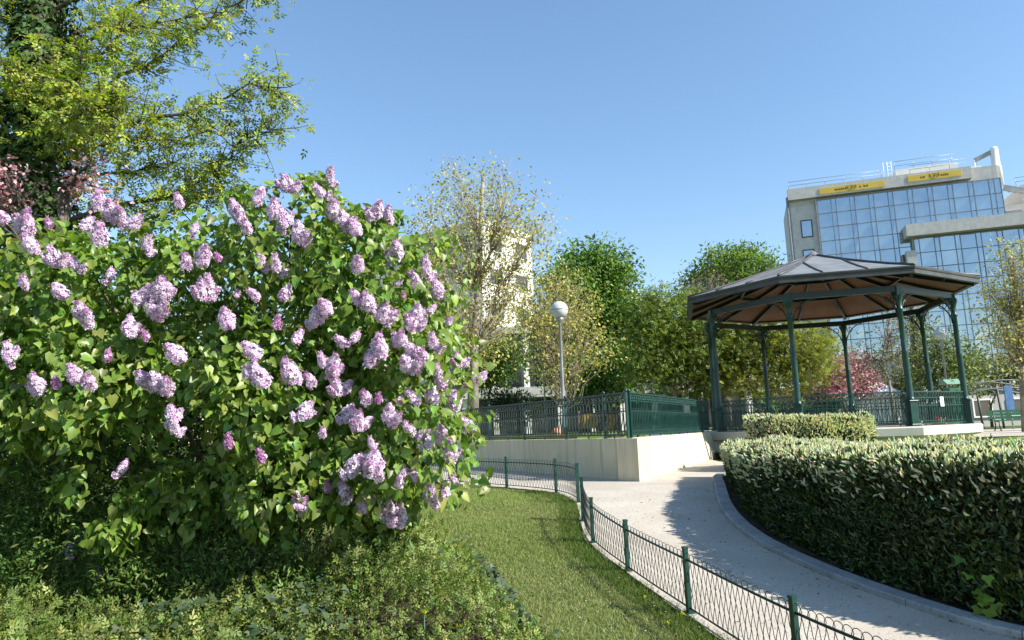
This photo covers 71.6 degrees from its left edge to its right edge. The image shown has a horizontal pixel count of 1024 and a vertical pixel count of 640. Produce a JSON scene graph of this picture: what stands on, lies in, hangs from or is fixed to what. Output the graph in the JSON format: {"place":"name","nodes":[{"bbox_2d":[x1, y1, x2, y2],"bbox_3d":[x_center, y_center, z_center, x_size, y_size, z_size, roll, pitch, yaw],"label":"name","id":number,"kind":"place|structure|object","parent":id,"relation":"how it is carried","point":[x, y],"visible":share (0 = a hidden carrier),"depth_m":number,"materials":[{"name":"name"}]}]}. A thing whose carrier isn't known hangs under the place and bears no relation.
{"place":"outdoors","nodes":[
{"label":"outdoors","id":0,"kind":"place"},
{"bbox_2d":[0,0,1023,444],"label":"sky","id":1,"kind":"structure","parent":0,"point":[669,128],"materials":[{"name":"blue"}]},
{"bbox_2d":[7,425,1020,639],"bbox_3d":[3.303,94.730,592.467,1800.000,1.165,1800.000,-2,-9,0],"label":"ground","id":2,"kind":"structure","parent":0,"point":[593,590],"depth_m":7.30,"materials":[{"name":"green plant"}]},
{"bbox_2d":[0,145,134,568],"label":"cherry tree","id":3,"kind":"object","parent":2,"relation":"on","point":[13,190],"visible":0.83,"depth_m":8.56,"materials":[{"name":"pink plant"}]},
{"bbox_2d":[0,0,316,555],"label":"ivy clad tree","id":4,"kind":"object","parent":2,"relation":"on","point":[44,76],"visible":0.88,"depth_m":9.70,"materials":[{"name":"green plant"}]},
{"bbox_2d":[0,221,425,561],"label":"shrub","id":5,"kind":"object","parent":2,"relation":"on","point":[188,452],"visible":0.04,"depth_m":8.10,"materials":[{"name":"green plant"}]},
{"bbox_2d":[2,581,519,639],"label":"planting bed","id":6,"kind":"object","parent":2,"relation":"on","point":[389,616],"visible":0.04,"depth_m":6.09,"materials":[{"name":"green plant"}]},
{"bbox_2d":[0,375,426,639],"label":"shrub","id":7,"kind":"object","parent":6,"relation":"on","point":[139,565],"visible":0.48,"depth_m":5.36,"materials":[{"name":"green plant"}]},
{"bbox_2d":[0,164,497,639],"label":"lilac bush","id":8,"kind":"object","parent":6,"relation":"on","point":[71,394],"visible":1,"depth_m":5.29,"materials":[{"name":"green plant"}]},
{"bbox_2d":[107,575,556,639],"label":"undergrowth twigs","id":9,"kind":"object","parent":6,"relation":"on","point":[430,622],"visible":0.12,"depth_m":5.54,"materials":[{"name":"green plant"}]},
{"bbox_2d":[420,609,427,628],"bbox_3d":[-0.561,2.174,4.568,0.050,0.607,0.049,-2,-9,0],"label":"dandelion","id":10,"kind":"object","parent":6,"relation":"on","point":[424,616],"visible":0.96,"depth_m":4.60,"materials":[{"name":"yellow plant"}]},
{"bbox_2d":[0,512,553,639],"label":"ground cover","id":11,"kind":"object","parent":2,"relation":"on","point":[18,611],"visible":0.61,"depth_m":4.93,"materials":[{"name":"green plant"}]},
{"bbox_2d":[84,594,240,639],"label":"ivy patch","id":12,"kind":"object","parent":11,"relation":"on","point":[177,609],"visible":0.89,"depth_m":4.54,"materials":[{"name":"green plant"}]},
{"bbox_2d":[205,552,364,639],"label":"ivy patch","id":13,"kind":"object","parent":11,"relation":"on","point":[304,606],"visible":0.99,"depth_m":4.48,"materials":[{"name":"green plant"}]},
{"bbox_2d":[435,535,560,637],"bbox_3d":[-0.109,2.066,5.504,0.955,0.794,0.830,-2,-9,0],"label":"ivy patch","id":14,"kind":"object","parent":11,"relation":"on","point":[498,576],"visible":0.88,"depth_m":5.49,"materials":[{"name":"green plant"}]},
{"bbox_2d":[381,438,651,481],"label":"retaining wall","id":15,"kind":"structure","parent":2,"relation":"on","point":[595,458],"depth_m":15.38,"materials":[{"name":"beige concrete"}]},
{"bbox_2d":[373,389,629,440],"bbox_3d":[-1.759,3.111,21.081,0.071,0.970,16.984,3,-10,-28],"label":"terrace railing","id":16,"kind":"object","parent":15,"relation":"on","point":[497,432],"visible":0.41,"depth_m":15.91,"materials":[{"name":"metal"}]},
{"bbox_2d":[124,367,915,436],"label":"treeline","id":17,"kind":"object","parent":2,"relation":"on","point":[819,408],"depth_m":66.52,"materials":[{"name":"green plant"}]},
{"bbox_2d":[452,489,669,630],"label":"daisies","id":18,"kind":"object","parent":2,"relation":"on","point":[560,583],"visible":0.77,"depth_m":7.17,"materials":[{"name":"white plant"}]},
{"bbox_2d":[525,488,730,639],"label":"grass edge","id":19,"kind":"object","parent":2,"relation":"on","point":[578,529],"depth_m":7.15,"materials":[{"name":"green plant"}]},
{"bbox_2d":[424,457,881,639],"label":"hoop fence","id":20,"kind":"object","parent":2,"relation":"on","point":[583,498],"visible":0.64,"depth_m":6.34,"materials":[{"name":"green metal"}]},
{"bbox_2d":[616,432,718,480],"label":"retaining wall","id":21,"kind":"structure","parent":2,"relation":"on","point":[669,453],"depth_m":15.69,"materials":[{"name":"beige concrete"}]},
{"bbox_2d":[627,388,708,437],"bbox_3d":[3.982,2.296,17.184,0.071,0.970,7.821,-6,-10,25],"label":"terrace railing","id":22,"kind":"object","parent":21,"relation":"on","point":[686,418],"visible":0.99,"depth_m":16.15,"materials":[{"name":"green metal"}]},
{"bbox_2d":[705,431,722,457],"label":"pier","id":23,"kind":"structure","parent":2,"relation":"on","point":[717,445],"depth_m":20.51,"materials":[{"name":"concrete"}]},
{"bbox_2d":[742,409,877,441],"bbox_3d":[6.464,3.022,15.249,3.190,2.141,2.191,-2,-9,0],"label":"laurel hedge","id":24,"kind":"object","parent":2,"relation":"on","point":[859,425],"visible":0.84,"depth_m":14.52,"materials":[{"name":"green plant"}]},
{"bbox_2d":[687,251,982,442],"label":"bandstand","id":25,"kind":"structure","parent":2,"relation":"on","point":[812,285],"depth_m":20.28,"materials":[{"name":"metal"}]},
{"bbox_2d":[939,397,943,405],"bbox_3d":[11.259,2.133,18.598,0.170,0.250,0.012,4,-11,-32],"label":"notice","id":26,"kind":"object","parent":25,"relation":"attached to","point":[941,401],"visible":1,"depth_m":18.59,"materials":[{"name":"white paper"}]},
{"bbox_2d":[837,384,905,422],"bbox_3d":[20.075,4.871,39.616,2.800,2.750,2.600,-2,-9,0],"label":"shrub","id":27,"kind":"object","parent":2,"relation":"on","point":[884,395],"visible":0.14,"depth_m":38.65,"materials":[{"name":"white plant"}]},
{"bbox_2d":[784,153,1023,393],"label":"office building","id":28,"kind":"structure","parent":2,"relation":"on","point":[952,216],"depth_m":95.68,"materials":[{"name":"glass"}]},
{"bbox_2d":[800,219,812,237],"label":"window","id":29,"kind":"structure","parent":28,"relation":"in","point":[806,225],"depth_m":100.44,"materials":[{"name":"glass"}]},
{"bbox_2d":[802,249,813,256],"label":"window","id":30,"kind":"structure","parent":28,"relation":"in","point":[805,252],"depth_m":100.00,"materials":[{"name":"glass"}]},
{"bbox_2d":[971,146,1003,186],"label":"roof crane","id":31,"kind":"object","parent":28,"relation":"on","point":[993,153],"visible":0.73,"depth_m":95.36,"materials":[{"name":"white paint"}]},
{"bbox_2d":[873,307,952,423],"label":"tree","id":32,"kind":"object","parent":2,"relation":"on","point":[914,360],"visible":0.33,"depth_m":41.61,"materials":[{"name":"green plant"}]},
{"bbox_2d":[892,315,1013,405],"bbox_3d":[22.965,2.732,37.032,4.882,5.876,5.459,-2,-9,0],"label":"shrub","id":33,"kind":"object","parent":2,"relation":"on","point":[937,371],"visible":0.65,"depth_m":36.88,"materials":[{"name":"green plant"}]},
{"bbox_2d":[940,379,1019,427],"bbox_3d":[24.845,4.313,36.438,4.624,2.437,1.710,-2,-9,0],"label":"pergola","id":34,"kind":"object","parent":2,"relation":"on","point":[997,389],"visible":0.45,"depth_m":35.79,"materials":[{"name":"wood"}]},
{"bbox_2d":[952,349,1018,426],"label":"tree","id":35,"kind":"object","parent":2,"relation":"on","point":[999,371],"visible":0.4,"depth_m":39.53,"materials":[{"name":"green plant"}]},
{"bbox_2d":[974,428,1023,436],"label":"walk","id":36,"kind":"structure","parent":2,"relation":"on","point":[1010,432],"depth_m":27.83,"materials":[{"name":"beige concrete"}]},
{"bbox_2d":[840,308,932,422],"bbox_3d":[17.534,1.874,32.859,3.961,6.555,4.065,0,-9,-11],"label":"birch tree","id":37,"kind":"object","parent":36,"relation":"on","point":[888,342],"visible":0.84,"depth_m":32.70,"materials":[{"name":"green plant"}]},
{"bbox_2d":[933,328,947,387],"bbox_3d":[17.352,2.430,28.374,0.515,4.252,0.515,-2,-9,0],"label":"street lamp","id":38,"kind":"object","parent":36,"relation":"on","point":[940,335],"visible":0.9,"depth_m":28.50,"materials":[{"name":"grey metal"}]},
{"bbox_2d":[938,379,961,422],"bbox_3d":[16.632,3.247,26.730,0.640,2.026,0.600,-2,-9,0],"label":"kiosk","id":39,"kind":"object","parent":36,"relation":"on","point":[950,382],"visible":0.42,"depth_m":26.73,"materials":[{"name":"green paint"}]},
{"bbox_2d":[958,233,1023,431],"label":"plane tree","id":40,"kind":"object","parent":36,"relation":"on","point":[1015,346],"visible":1,"depth_m":27.92,"materials":[{"name":"green plant"}]},
{"bbox_2d":[986,409,1020,430],"bbox_3d":[21.066,4.176,29.620,1.950,0.888,0.717,-4,-9,14],"label":"bench","id":41,"kind":"object","parent":36,"relation":"on","point":[997,414],"visible":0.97,"depth_m":29.97,"materials":[{"name":"green paint"}]},
{"bbox_2d":[1003,386,1014,428],"bbox_3d":[22.914,4.028,32.647,0.380,2.005,0.070,-2,-9,0],"label":"sign","id":42,"kind":"object","parent":36,"relation":"on","point":[1009,398],"visible":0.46,"depth_m":32.69,"materials":[{"name":"blue metal"}]},
{"bbox_2d":[309,460,1020,639],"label":"path","id":43,"kind":"structure","parent":0,"point":[761,568],"depth_m":7.40,"materials":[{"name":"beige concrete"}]},
{"bbox_2d":[615,488,1020,639],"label":"leaf litter","id":44,"kind":"object","parent":43,"relation":"on","point":[804,567],"visible":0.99,"depth_m":7.04,"materials":[{"name":"brown plant"}]},
{"bbox_2d":[713,472,1023,639],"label":"path kerb","id":45,"kind":"structure","parent":43,"relation":"on","point":[739,521],"depth_m":6.62,"materials":[{"name":"grey concrete"}]},
{"bbox_2d":[594,424,877,438],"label":"terrace","id":46,"kind":"structure","parent":0,"point":[666,433],"depth_m":20.96,"materials":[{"name":"grey concrete"}]},
{"bbox_2d":[356,219,533,412],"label":"apartment building","id":47,"kind":"structure","parent":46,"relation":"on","point":[467,291],"depth_m":64.00,"materials":[{"name":"white paint"}]},
{"bbox_2d":[460,301,472,319],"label":"window","id":48,"kind":"structure","parent":47,"relation":"in","point":[471,301],"depth_m":61.88,"materials":[{"name":"white paint"}]},
{"bbox_2d":[459,233,473,252],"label":"window","id":49,"kind":"structure","parent":47,"relation":"in","point":[466,240],"depth_m":62.69,"materials":[{"name":"white paint"}]},
{"bbox_2d":[487,234,502,252],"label":"window","id":50,"kind":"structure","parent":47,"relation":"in","point":[487,234],"depth_m":63.05,"materials":[{"name":"white paint"}]},
{"bbox_2d":[488,268,502,285],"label":"window","id":51,"kind":"structure","parent":47,"relation":"in","point":[495,268],"depth_m":62.59,"materials":[{"name":"white paint"}]},
{"bbox_2d":[513,241,526,259],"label":"window","id":52,"kind":"structure","parent":47,"relation":"in","point":[513,241],"depth_m":66.21,"materials":[{"name":"white paint"}]},
{"bbox_2d":[514,274,528,292],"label":"window","id":53,"kind":"structure","parent":47,"relation":"in","point":[514,274],"depth_m":66.03,"materials":[{"name":"white paint"}]},
{"bbox_2d":[415,427,742,440],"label":"terrace lawn","id":54,"kind":"structure","parent":46,"relation":"on","point":[593,437],"depth_m":17.48,"materials":[{"name":"green plant"}]},
{"bbox_2d":[377,147,569,437],"bbox_3d":[-1.237,-1.188,22.103,6.318,9.647,5.844,-2,-9,0],"label":"plane tree","id":55,"kind":"object","parent":54,"relation":"on","point":[480,270],"visible":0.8,"depth_m":22.28,"materials":[{"name":"green plant"}]},
{"bbox_2d":[447,333,539,427],"bbox_3d":[-0.812,2.734,30.142,3.998,4.370,4.236,-2,-9,0],"label":"maple tree","id":56,"kind":"object","parent":54,"relation":"on","point":[503,363],"visible":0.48,"depth_m":29.65,"materials":[{"name":"green plant"}]},
{"bbox_2d":[466,381,556,433],"bbox_3d":[0.093,3.685,29.780,3.903,2.354,3.953,-2,-9,0],"label":"yew shrub","id":57,"kind":"object","parent":54,"relation":"on","point":[501,399],"visible":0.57,"depth_m":29.26,"materials":[{"name":"green plant"}]},
{"bbox_2d":[540,371,546,432],"bbox_3d":[1.523,3.797,32.801,0.412,2.953,0.412,-2,-9,0],"label":"street lamp","id":58,"kind":"object","parent":54,"relation":"on","point":[544,397],"visible":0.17,"depth_m":32.81,"materials":[{"name":"grey metal"}]},
{"bbox_2d":[550,301,567,435],"bbox_3d":[1.208,1.190,17.218,0.453,3.345,0.453,-2,-9,0],"label":"street lamp","id":59,"kind":"object","parent":54,"relation":"on","point":[559,310],"visible":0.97,"depth_m":17.27,"materials":[{"name":"grey metal"}]},
{"bbox_2d":[500,258,631,409],"bbox_3d":[1.923,1.033,27.001,5.273,6.579,4.897,-2,-9,0],"label":"plane tree","id":60,"kind":"object","parent":54,"relation":"on","point":[544,335],"visible":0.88,"depth_m":26.97,"materials":[{"name":"green plant"}]},
{"bbox_2d":[514,231,656,431],"bbox_3d":[3.895,0.637,36.534,7.624,10.303,7.404,-2,-9,0],"label":"chestnut tree","id":61,"kind":"object","parent":54,"relation":"on","point":[607,286],"visible":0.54,"depth_m":35.68,"materials":[{"name":"green plant"}]},
{"bbox_2d":[577,410,619,434],"bbox_3d":[2.534,2.998,20.801,1.230,0.700,0.105,-2,-9,0],"label":"play panel","id":62,"kind":"object","parent":54,"relation":"on","point":[597,421],"visible":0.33,"depth_m":20.76,"materials":[{"name":"brown wood"}]},
{"bbox_2d":[605,276,760,427],"bbox_3d":[7.668,1.423,31.233,7.415,6.806,5.877,-2,-9,0],"label":"locust tree","id":63,"kind":"object","parent":54,"relation":"on","point":[677,343],"visible":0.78,"depth_m":30.54,"materials":[{"name":"green plant"}]},
{"bbox_2d":[666,265,738,407],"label":"bare tree","id":64,"kind":"object","parent":54,"relation":"on","point":[710,284],"visible":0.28,"depth_m":40.60,"materials":[{"name":"green plant"}]},
{"bbox_2d":[670,233,790,426],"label":"horse chestnut tree","id":65,"kind":"object","parent":54,"relation":"on","point":[739,258],"visible":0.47,"depth_m":49.79,"materials":[{"name":"green plant"}]},
{"bbox_2d":[427,326,752,434],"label":"building","id":66,"kind":"structure","parent":46,"relation":"on","point":[534,390],"depth_m":52.64,"materials":[{"name":"beige concrete"}]},
{"bbox_2d":[702,319,861,413],"bbox_3d":[11.686,1.680,30.714,7.031,5.862,5.095,-2,-9,0],"label":"locust tree","id":67,"kind":"object","parent":46,"relation":"on","point":[807,343],"visible":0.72,"depth_m":29.89,"materials":[{"name":"green plant"}]},
{"bbox_2d":[774,345,887,413],"bbox_3d":[16.484,3.400,35.939,5.702,4.446,4.269,-2,-9,0],"label":"cherry tree","id":68,"kind":"object","parent":46,"relation":"on","point":[835,388],"visible":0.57,"depth_m":35.64,"materials":[{"name":"pink plant"}]},
{"bbox_2d":[715,436,1023,453],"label":"lawn","id":69,"kind":"structure","parent":0,"point":[1001,438],"depth_m":24.68,"materials":[{"name":"green plant"}]},
{"bbox_2d":[723,475,1023,625],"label":"hedge soil","id":70,"kind":"structure","parent":0,"point":[735,499],"depth_m":7.44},
{"bbox_2d":[719,432,1023,620],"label":"laurel hedge","id":71,"kind":"object","parent":70,"relation":"on","point":[915,514],"visible":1,"depth_m":6.62,"materials":[{"name":"green plant"}]},
{"bbox_2d":[952,534,1023,619],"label":"seedling","id":72,"kind":"object","parent":70,"relation":"on","point":[985,600],"visible":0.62,"depth_m":5.61,"materials":[{"name":"green plant"}]},
{"bbox_2d":[932,415,945,424],"bbox_3d":[11.563,2.713,19.269,0.340,0.262,0.323,-2,-9,0],"label":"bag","id":73,"kind":"object","parent":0,"point":[936,421],"visible":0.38,"depth_m":19.18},
{"bbox_2d":[903,385,1020,426],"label":"shed","id":74,"kind":"structure","parent":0,"point":[985,401],"depth_m":45.48,"materials":[{"name":"white paint"}]},
{"bbox_2d":[971,399,992,417],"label":"window","id":75,"kind":"structure","parent":74,"relation":"in","point":[984,403],"depth_m":45.46,"materials":[{"name":"white paint"}]},
{"bbox_2d":[1009,398,1020,415],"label":"window","id":76,"kind":"structure","parent":74,"relation":"in","point":[1016,400],"depth_m":45.47,"materials":[{"name":"white paint"}]}
]}

